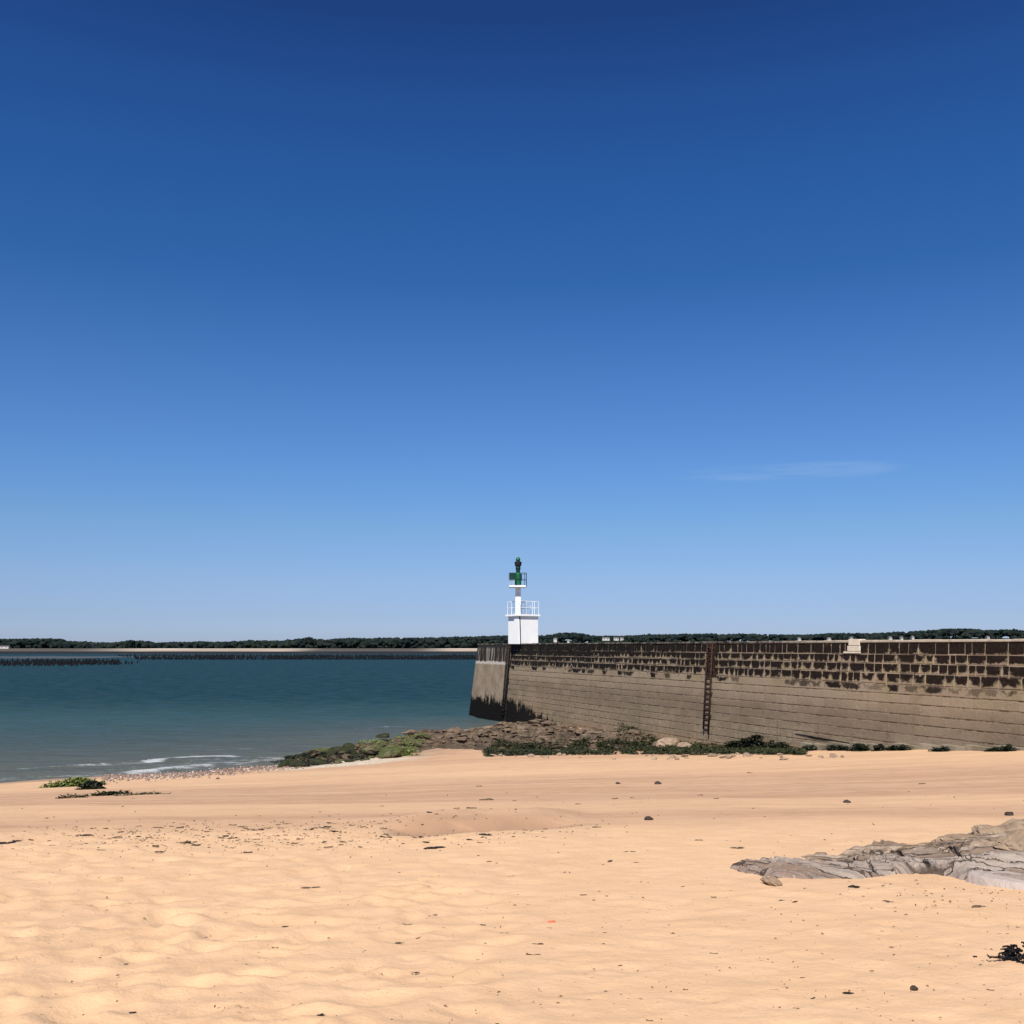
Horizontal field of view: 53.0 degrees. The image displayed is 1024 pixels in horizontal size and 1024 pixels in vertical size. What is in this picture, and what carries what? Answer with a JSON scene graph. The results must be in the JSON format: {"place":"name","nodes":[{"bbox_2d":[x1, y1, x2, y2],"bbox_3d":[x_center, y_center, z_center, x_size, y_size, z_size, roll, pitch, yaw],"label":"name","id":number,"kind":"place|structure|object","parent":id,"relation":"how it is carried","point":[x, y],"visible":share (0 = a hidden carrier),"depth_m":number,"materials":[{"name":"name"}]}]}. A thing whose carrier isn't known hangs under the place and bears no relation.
{"place":"outdoors","nodes":[
{"label":"outdoors","id":0,"kind":"place"},
{"bbox_2d":[0,656,161,658],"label":"sand bar","id":1,"kind":"object","parent":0,"point":[61,657],"visible":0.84,"depth_m":686.64,"materials":[{"name":"beige sand"}]},
{"bbox_2d":[0,651,476,653],"bbox_3d":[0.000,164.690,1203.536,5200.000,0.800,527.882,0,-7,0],"label":"mud flat","id":2,"kind":"structure","parent":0,"point":[238,652],"depth_m":1169.67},
{"bbox_2d":[0,648,476,650],"bbox_3d":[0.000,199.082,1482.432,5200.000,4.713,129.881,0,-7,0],"label":"beach","id":3,"kind":"structure","parent":0,"point":[244,649],"depth_m":1491.79,"materials":[{"name":"beige sand"}]},
{"bbox_2d":[0,654,498,782],"bbox_3d":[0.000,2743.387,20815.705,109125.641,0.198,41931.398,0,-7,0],"label":"sea water","id":4,"kind":"structure","parent":0,"point":[156,715],"depth_m":109.39,"materials":[{"name":"teal liquid"}]},
{"bbox_2d":[1,654,475,664],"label":"mussel post rows","id":5,"kind":"object","parent":4,"relation":"in","point":[323,656],"visible":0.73,"depth_m":555.45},
{"bbox_2d":[0,628,1023,647],"bbox_3d":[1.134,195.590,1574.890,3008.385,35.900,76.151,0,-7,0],"label":"distant wood","id":6,"kind":"object","parent":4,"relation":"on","point":[575,637],"visible":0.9,"depth_m":1558.42,"materials":[{"name":"green plant"}]},
{"bbox_2d":[299,721,680,762],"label":"rocky ground","id":7,"kind":"structure","parent":0,"point":[450,743],"depth_m":64.83,"materials":[{"name":"brown stone"}]},
{"bbox_2d":[284,755,315,758],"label":"rock","id":8,"kind":"object","parent":7,"relation":"on","point":[287,756],"visible":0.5,"depth_m":59.84,"materials":[{"name":"stone"}]},
{"bbox_2d":[304,748,328,756],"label":"rock","id":9,"kind":"object","parent":7,"relation":"on","point":[313,751],"visible":0.48,"depth_m":60.95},
{"bbox_2d":[343,743,354,750],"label":"rock","id":10,"kind":"object","parent":7,"relation":"on","point":[349,746],"visible":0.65,"depth_m":62.79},
{"bbox_2d":[294,733,428,763],"bbox_3d":[-8.584,15.252,66.804,7.223,1.042,21.309,-2,-8,16],"label":"weedy rubble","id":11,"kind":"object","parent":7,"relation":"on","point":[338,761],"visible":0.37,"depth_m":60.24,"materials":[{"name":"green plant"}]},
{"bbox_2d":[362,744,382,754],"bbox_3d":[-8.227,14.135,60.937,1.645,0.642,0.956,6,-9,-37],"label":"rock","id":12,"kind":"object","parent":7,"relation":"on","point":[373,749],"visible":0.86,"depth_m":60.59,"materials":[{"name":"stone"}]},
{"bbox_2d":[376,744,402,754],"bbox_3d":[-7.284,14.293,61.148,1.270,0.768,2.066,7,4,26],"label":"rock","id":13,"kind":"object","parent":7,"relation":"on","point":[388,747],"visible":0.34,"depth_m":61.09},
{"bbox_2d":[401,736,419,739],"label":"rock","id":14,"kind":"object","parent":7,"relation":"on","point":[409,737],"visible":0.45,"depth_m":68.65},
{"bbox_2d":[402,729,420,734],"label":"rock","id":15,"kind":"object","parent":7,"relation":"on","point":[411,732],"visible":0.75,"depth_m":75.05,"materials":[{"name":"stone"}]},
{"bbox_2d":[404,739,425,743],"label":"rock","id":16,"kind":"object","parent":7,"relation":"on","point":[418,741],"visible":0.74,"depth_m":66.22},
{"bbox_2d":[414,733,430,739],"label":"rock","id":17,"kind":"object","parent":7,"relation":"on","point":[423,736],"visible":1,"depth_m":67.32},
{"bbox_2d":[449,727,458,731],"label":"rock","id":18,"kind":"object","parent":7,"relation":"on","point":[453,729],"visible":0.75,"depth_m":74.18,"materials":[{"name":"stone"}]},
{"bbox_2d":[476,730,488,736],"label":"rock","id":19,"kind":"object","parent":7,"relation":"on","point":[480,733],"visible":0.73,"depth_m":67.29,"materials":[{"name":"brown stone"}]},
{"bbox_2d":[515,724,525,729],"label":"rock","id":20,"kind":"object","parent":7,"relation":"on","point":[519,727],"visible":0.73,"depth_m":72.51,"materials":[{"name":"beige stone"}]},
{"bbox_2d":[527,720,540,723],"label":"rock","id":21,"kind":"object","parent":7,"relation":"on","point":[533,722],"visible":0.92,"depth_m":76.38,"materials":[{"name":"beige stone"}]},
{"bbox_2d":[536,735,555,740],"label":"rock","id":22,"kind":"object","parent":7,"relation":"on","point":[547,736],"visible":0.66,"depth_m":64.28,"materials":[{"name":"stone"}]},
{"bbox_2d":[541,720,553,725],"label":"rock","id":23,"kind":"object","parent":7,"relation":"on","point":[547,723],"visible":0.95,"depth_m":74.80,"materials":[{"name":"beige stone"}]},
{"bbox_2d":[575,729,584,733],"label":"rock","id":24,"kind":"object","parent":7,"relation":"on","point":[577,731],"visible":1,"depth_m":65.66,"materials":[{"name":"brown stone"}]},
{"bbox_2d":[498,731,678,747],"bbox_3d":[4.782,13.401,60.466,12.380,1.065,5.725,-3,-8,23],"label":"reef seaweed","id":25,"kind":"object","parent":7,"relation":"on","point":[562,735],"visible":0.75,"depth_m":60.34,"materials":[{"name":"green plant"}]},
{"bbox_2d":[605,735,620,740],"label":"rock","id":26,"kind":"object","parent":7,"relation":"on","point":[613,736],"visible":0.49,"depth_m":61.05,"materials":[{"name":"stone"}]},
{"bbox_2d":[612,723,644,734],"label":"seaweed clump","id":27,"kind":"object","parent":7,"relation":"on","point":[628,728],"visible":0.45,"depth_m":66.68,"materials":[{"name":"plant"}]},
{"bbox_2d":[628,729,640,735],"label":"rock","id":28,"kind":"object","parent":7,"relation":"on","point":[631,731],"visible":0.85,"depth_m":62.79,"materials":[{"name":"brown stone"}]},
{"bbox_2d":[0,726,1023,1023],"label":"beach","id":29,"kind":"structure","parent":0,"point":[70,942],"depth_m":7.50,"materials":[{"name":"beige sand"}]},
{"bbox_2d":[55,793,88,798],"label":"seaweed clump","id":30,"kind":"object","parent":29,"relation":"on","point":[75,795],"visible":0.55,"depth_m":23.82,"materials":[{"name":"green plant"}]},
{"bbox_2d":[39,776,105,787],"bbox_3d":[-16.492,10.228,38.648,2.785,0.530,0.743,0,-7,0],"label":"seaweed clump","id":31,"kind":"object","parent":29,"relation":"on","point":[73,781],"visible":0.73,"depth_m":38.51,"materials":[{"name":"green plant"}]},
{"bbox_2d":[73,778,106,789],"bbox_3d":[-13.593,8.883,33.277,1.146,0.461,0.546,3,-8,-22],"label":"seaweed clump","id":32,"kind":"object","parent":29,"relation":"on","point":[91,784],"visible":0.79,"depth_m":33.18,"materials":[{"name":"green plant"}]},
{"bbox_2d":[86,790,132,795],"bbox_3d":[-10.424,7.292,26.452,1.546,0.272,0.538,0,-7,0],"label":"seaweed clump","id":33,"kind":"object","parent":29,"relation":"on","point":[107,793],"visible":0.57,"depth_m":26.41,"materials":[{"name":"green plant"}]},
{"bbox_2d":[114,791,171,795],"bbox_3d":[-9.288,7.076,25.582,1.924,0.231,0.478,0,-7,-3],"label":"seaweed clump","id":34,"kind":"object","parent":29,"relation":"on","point":[144,793],"visible":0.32,"depth_m":25.55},
{"bbox_2d":[101,763,307,783],"bbox_3d":[-15.638,13.107,52.492,10.392,1.658,23.380,2,-8,-12],"label":"shingle","id":35,"kind":"object","parent":29,"relation":"on","point":[109,778],"visible":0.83,"depth_m":50.42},
{"bbox_2d":[277,760,289,766],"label":"rock","id":36,"kind":"object","parent":29,"relation":"on","point":[284,763],"visible":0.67,"depth_m":56.40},
{"bbox_2d":[288,762,299,766],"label":"rock","id":37,"kind":"object","parent":29,"relation":"on","point":[292,764],"visible":0.51,"depth_m":55.63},
{"bbox_2d":[288,758,302,762],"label":"rock","id":38,"kind":"object","parent":29,"relation":"on","point":[291,760],"visible":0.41,"depth_m":56.97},
{"bbox_2d":[293,763,309,767],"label":"rock","id":39,"kind":"object","parent":29,"relation":"on","point":[301,765],"visible":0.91,"depth_m":54.70,"materials":[{"name":"stone"}]},
{"bbox_2d":[269,746,368,766],"bbox_3d":[-11.677,14.494,60.814,6.050,1.078,11.329,5,-9,-35],"label":"black seaweed","id":40,"kind":"object","parent":29,"relation":"on","point":[327,759],"visible":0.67,"depth_m":59.29,"materials":[{"name":"black plant"}]},
{"bbox_2d":[309,758,329,764],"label":"rock","id":41,"kind":"object","parent":29,"relation":"on","point":[321,761],"visible":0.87,"depth_m":56.56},
{"bbox_2d":[326,746,345,755],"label":"rock","id":42,"kind":"object","parent":29,"relation":"on","point":[331,750],"visible":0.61,"depth_m":60.81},
{"bbox_2d":[347,754,360,758],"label":"rock","id":43,"kind":"object","parent":29,"relation":"on","point":[352,756],"visible":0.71,"depth_m":59.28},
{"bbox_2d":[376,733,389,737],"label":"rock","id":44,"kind":"object","parent":29,"relation":"on","point":[384,735],"visible":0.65,"depth_m":75.31,"materials":[{"name":"green stone"}]},
{"bbox_2d":[359,734,415,747],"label":"yellow green seaweed","id":45,"kind":"object","parent":29,"relation":"on","point":[378,741],"visible":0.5,"depth_m":67.03,"materials":[{"name":"plant"}]},
{"bbox_2d":[377,748,401,757],"bbox_3d":[-7.080,14.085,59.780,1.420,0.622,1.669,2,-8,-14],"label":"rock","id":46,"kind":"object","parent":29,"relation":"on","point":[392,752],"visible":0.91,"depth_m":59.37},
{"bbox_2d":[399,746,421,755],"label":"seaweed clump","id":47,"kind":"object","parent":29,"relation":"on","point":[405,753],"visible":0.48,"depth_m":60.83,"materials":[{"name":"green plant"}]},
{"bbox_2d":[407,747,421,752],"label":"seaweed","id":48,"kind":"object","parent":29,"relation":"on","point":[413,748],"visible":0.69,"depth_m":63.03,"materials":[{"name":"green plant"}]},
{"bbox_2d":[424,846,444,849],"bbox_3d":[-0.786,3.413,10.403,0.233,0.046,0.101,1,-8,-10],"label":"seaweed scrap","id":49,"kind":"object","parent":29,"relation":"on","point":[435,847],"visible":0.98,"depth_m":10.38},
{"bbox_2d":[1,790,1023,1022],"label":"strand flecks","id":50,"kind":"object","parent":29,"relation":"on","point":[950,901],"visible":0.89,"depth_m":11.03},
{"bbox_2d":[482,734,808,756],"bbox_3d":[7.421,12.525,54.737,10.586,1.889,24.135,7,-10,-44],"label":"green seaweed","id":51,"kind":"object","parent":29,"relation":"on","point":[695,748],"visible":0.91,"depth_m":55.35,"materials":[{"name":"green plant"}]},
{"bbox_2d":[656,737,679,748],"bbox_3d":[8.747,12.961,57.460,1.591,0.647,0.992,-1,9,-42],"label":"rock","id":52,"kind":"object","parent":29,"relation":"on","point":[664,741],"visible":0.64,"depth_m":57.19,"materials":[{"name":"beige stone"}]},
{"bbox_2d":[676,742,691,746],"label":"rock","id":53,"kind":"object","parent":29,"relation":"on","point":[683,744],"visible":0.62,"depth_m":56.04,"materials":[{"name":"beige stone"}]},
{"bbox_2d":[719,734,767,747],"bbox_3d":[12.303,11.985,53.268,1.010,1.017,4.899,3,-8,-22],"label":"seaweed clump","id":54,"kind":"object","parent":29,"relation":"on","point":[755,740],"visible":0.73,"depth_m":53.02,"materials":[{"name":"green plant"}]},
{"bbox_2d":[469,639,1023,750],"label":"stone jetty","id":55,"kind":"object","parent":29,"relation":"on","point":[951,694],"visible":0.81,"depth_m":52.53,"materials":[{"name":"stone"}]},
{"bbox_2d":[501,642,509,716],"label":"ladder","id":56,"kind":"object","parent":55,"relation":"attached to","point":[505,685],"depth_m":90.80,"materials":[{"name":"metal"}]},
{"bbox_2d":[505,557,539,643],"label":"lighthouse","id":57,"kind":"object","parent":55,"relation":"on","point":[522,628],"visible":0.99,"depth_m":89.25,"materials":[{"name":"white paint"}]},
{"bbox_2d":[702,643,714,733],"bbox_3d":[11.243,10.040,58.716,0.635,5.108,0.662,3,-8,-20],"label":"ladder","id":58,"kind":"object","parent":55,"relation":"attached to","point":[710,679],"depth_m":58.66,"materials":[{"name":"metal"}]},
{"bbox_2d":[743,752,750,756],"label":"rock","id":59,"kind":"object","parent":29,"relation":"on","point":[745,754],"visible":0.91,"depth_m":43.54,"materials":[{"name":"beige stone"}]},
{"bbox_2d":[760,876,782,885],"bbox_3d":[2.014,2.866,7.950,0.100,0.083,0.212,-2,0,-29],"label":"boulder","id":60,"kind":"object","parent":29,"relation":"on","point":[772,881],"visible":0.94,"depth_m":7.92,"materials":[{"name":"beige stone"}]},
{"bbox_2d":[765,740,793,748],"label":"seaweed clump","id":61,"kind":"object","parent":29,"relation":"on","point":[779,745],"visible":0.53,"depth_m":50.70,"materials":[{"name":"green plant"}]},
{"bbox_2d":[801,745,816,750],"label":"seaweed clump","id":62,"kind":"object","parent":29,"relation":"on","point":[808,748],"visible":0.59,"depth_m":48.39,"materials":[{"name":"green plant"}]},
{"bbox_2d":[818,745,850,750],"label":"seaweed clump","id":63,"kind":"object","parent":29,"relation":"on","point":[837,748],"visible":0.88,"depth_m":46.46,"materials":[{"name":"green plant"}]},
{"bbox_2d":[846,742,869,751],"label":"seaweed clump","id":64,"kind":"object","parent":29,"relation":"on","point":[856,746],"visible":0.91,"depth_m":45.05,"materials":[{"name":"green plant"}]},
{"bbox_2d":[730,831,1023,880],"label":"rock outcrop","id":65,"kind":"object","parent":29,"relation":"on","point":[959,858],"visible":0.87,"depth_m":8.52,"materials":[{"name":"stone"}]},
{"bbox_2d":[991,829,1023,850],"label":"boulder","id":66,"kind":"object","parent":65,"relation":"on","point":[1012,840],"visible":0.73,"depth_m":8.65,"materials":[{"name":"beige stone"}]},
{"bbox_2d":[869,744,885,750],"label":"seaweed clump","id":67,"kind":"object","parent":29,"relation":"on","point":[879,747],"visible":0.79,"depth_m":43.87,"materials":[{"name":"green plant"}]},
{"bbox_2d":[883,744,913,750],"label":"seaweed clump","id":68,"kind":"object","parent":29,"relation":"on","point":[903,747],"visible":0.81,"depth_m":42.71,"materials":[{"name":"green plant"}]},
{"bbox_2d":[910,985,917,990],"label":"pebble","id":69,"kind":"object","parent":29,"relation":"on","point":[913,987],"visible":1,"depth_m":4.93,"materials":[{"name":"grey stone"}]},
{"bbox_2d":[928,746,949,751],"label":"seaweed clump","id":70,"kind":"object","parent":29,"relation":"on","point":[941,749],"visible":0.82,"depth_m":40.46,"materials":[{"name":"green plant"}]},
{"bbox_2d":[931,833,973,841],"bbox_3d":[4.221,3.125,9.734,0.447,0.121,0.383,-4,-1,-12],"label":"boulder","id":71,"kind":"object","parent":29,"relation":"on","point":[946,837],"visible":0.3,"depth_m":9.75,"materials":[{"name":"beige stone"}]},
{"bbox_2d":[971,824,1004,835],"bbox_3d":[4.604,3.098,9.813,0.407,0.188,0.527,3,0,27],"label":"boulder","id":72,"kind":"object","parent":29,"relation":"on","point":[977,830],"visible":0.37,"depth_m":9.79,"materials":[{"name":"beige stone"}]},
{"bbox_2d":[984,746,1001,751],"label":"seaweed clump","id":73,"kind":"object","parent":29,"relation":"on","point":[994,749],"visible":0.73,"depth_m":37.99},
{"bbox_2d":[966,868,1023,889],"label":"rock slab","id":74,"kind":"object","parent":29,"relation":"on","point":[985,878],"visible":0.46,"depth_m":7.77,"materials":[{"name":"grey stone"}]},
{"bbox_2d":[987,941,1023,963],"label":"seaweed tuft","id":75,"kind":"object","parent":29,"relation":"on","point":[1010,951],"visible":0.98,"depth_m":5.47,"materials":[{"name":"black plant"}]},
{"bbox_2d":[998,744,1016,751],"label":"seaweed clump","id":76,"kind":"object","parent":29,"relation":"on","point":[1008,747],"visible":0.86,"depth_m":37.44,"materials":[{"name":"green plant"}]},
{"bbox_2d":[1004,812,1013,815],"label":"pebble","id":77,"kind":"object","parent":29,"relation":"on","point":[1008,814],"visible":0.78,"depth_m":12.97,"materials":[{"name":"grey stone"}]},
{"bbox_2d":[999,818,1023,831],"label":"boulder","id":78,"kind":"object","parent":29,"relation":"on","point":[1012,824],"visible":0.4,"depth_m":9.85,"materials":[{"name":"beige stone"}]},
{"bbox_2d":[0,0,1023,643],"label":"sky","id":79,"kind":"structure","parent":0,"point":[319,319],"materials":[{"name":"blue"}]},
{"bbox_2d":[30,638,1009,647],"bbox_3d":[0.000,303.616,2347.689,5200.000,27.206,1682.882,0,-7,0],"label":"hills","id":80,"kind":"structure","parent":0,"point":[446,646],"depth_m":1631.36,"materials":[{"name":"green plant"}]},
{"bbox_2d":[0,646,10,648],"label":"white house","id":81,"kind":"structure","parent":80,"relation":"on","point":[5,647],"depth_m":1526.80,"materials":[{"name":"stone"}]},
{"bbox_2d":[38,638,50,646],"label":"round tree","id":82,"kind":"object","parent":80,"relation":"on","point":[46,641],"visible":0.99,"depth_m":1553.81,"materials":[{"name":"green plant"}]},
{"bbox_2d":[121,640,142,645],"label":"round tree","id":83,"kind":"object","parent":80,"relation":"on","point":[133,642],"visible":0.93,"depth_m":1549.85,"materials":[{"name":"green plant"}]},
{"bbox_2d":[300,637,318,643],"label":"round tree","id":84,"kind":"object","parent":80,"relation":"on","point":[311,639],"visible":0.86,"depth_m":1552.99,"materials":[{"name":"green plant"}]},
{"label":"far knolls","id":85,"kind":"structure","parent":0,"visible":0},
{"bbox_2d":[602,637,609,640],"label":"white house","id":86,"kind":"structure","parent":85,"relation":"on","point":[605,638],"depth_m":1528.49,"materials":[{"name":"stone"}]},
{"bbox_2d":[549,639,910,642],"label":"knoll wood","id":87,"kind":"object","parent":85,"relation":"on","point":[627,641],"visible":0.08,"depth_m":1524.79,"materials":[{"name":"green plant"}]}
]}

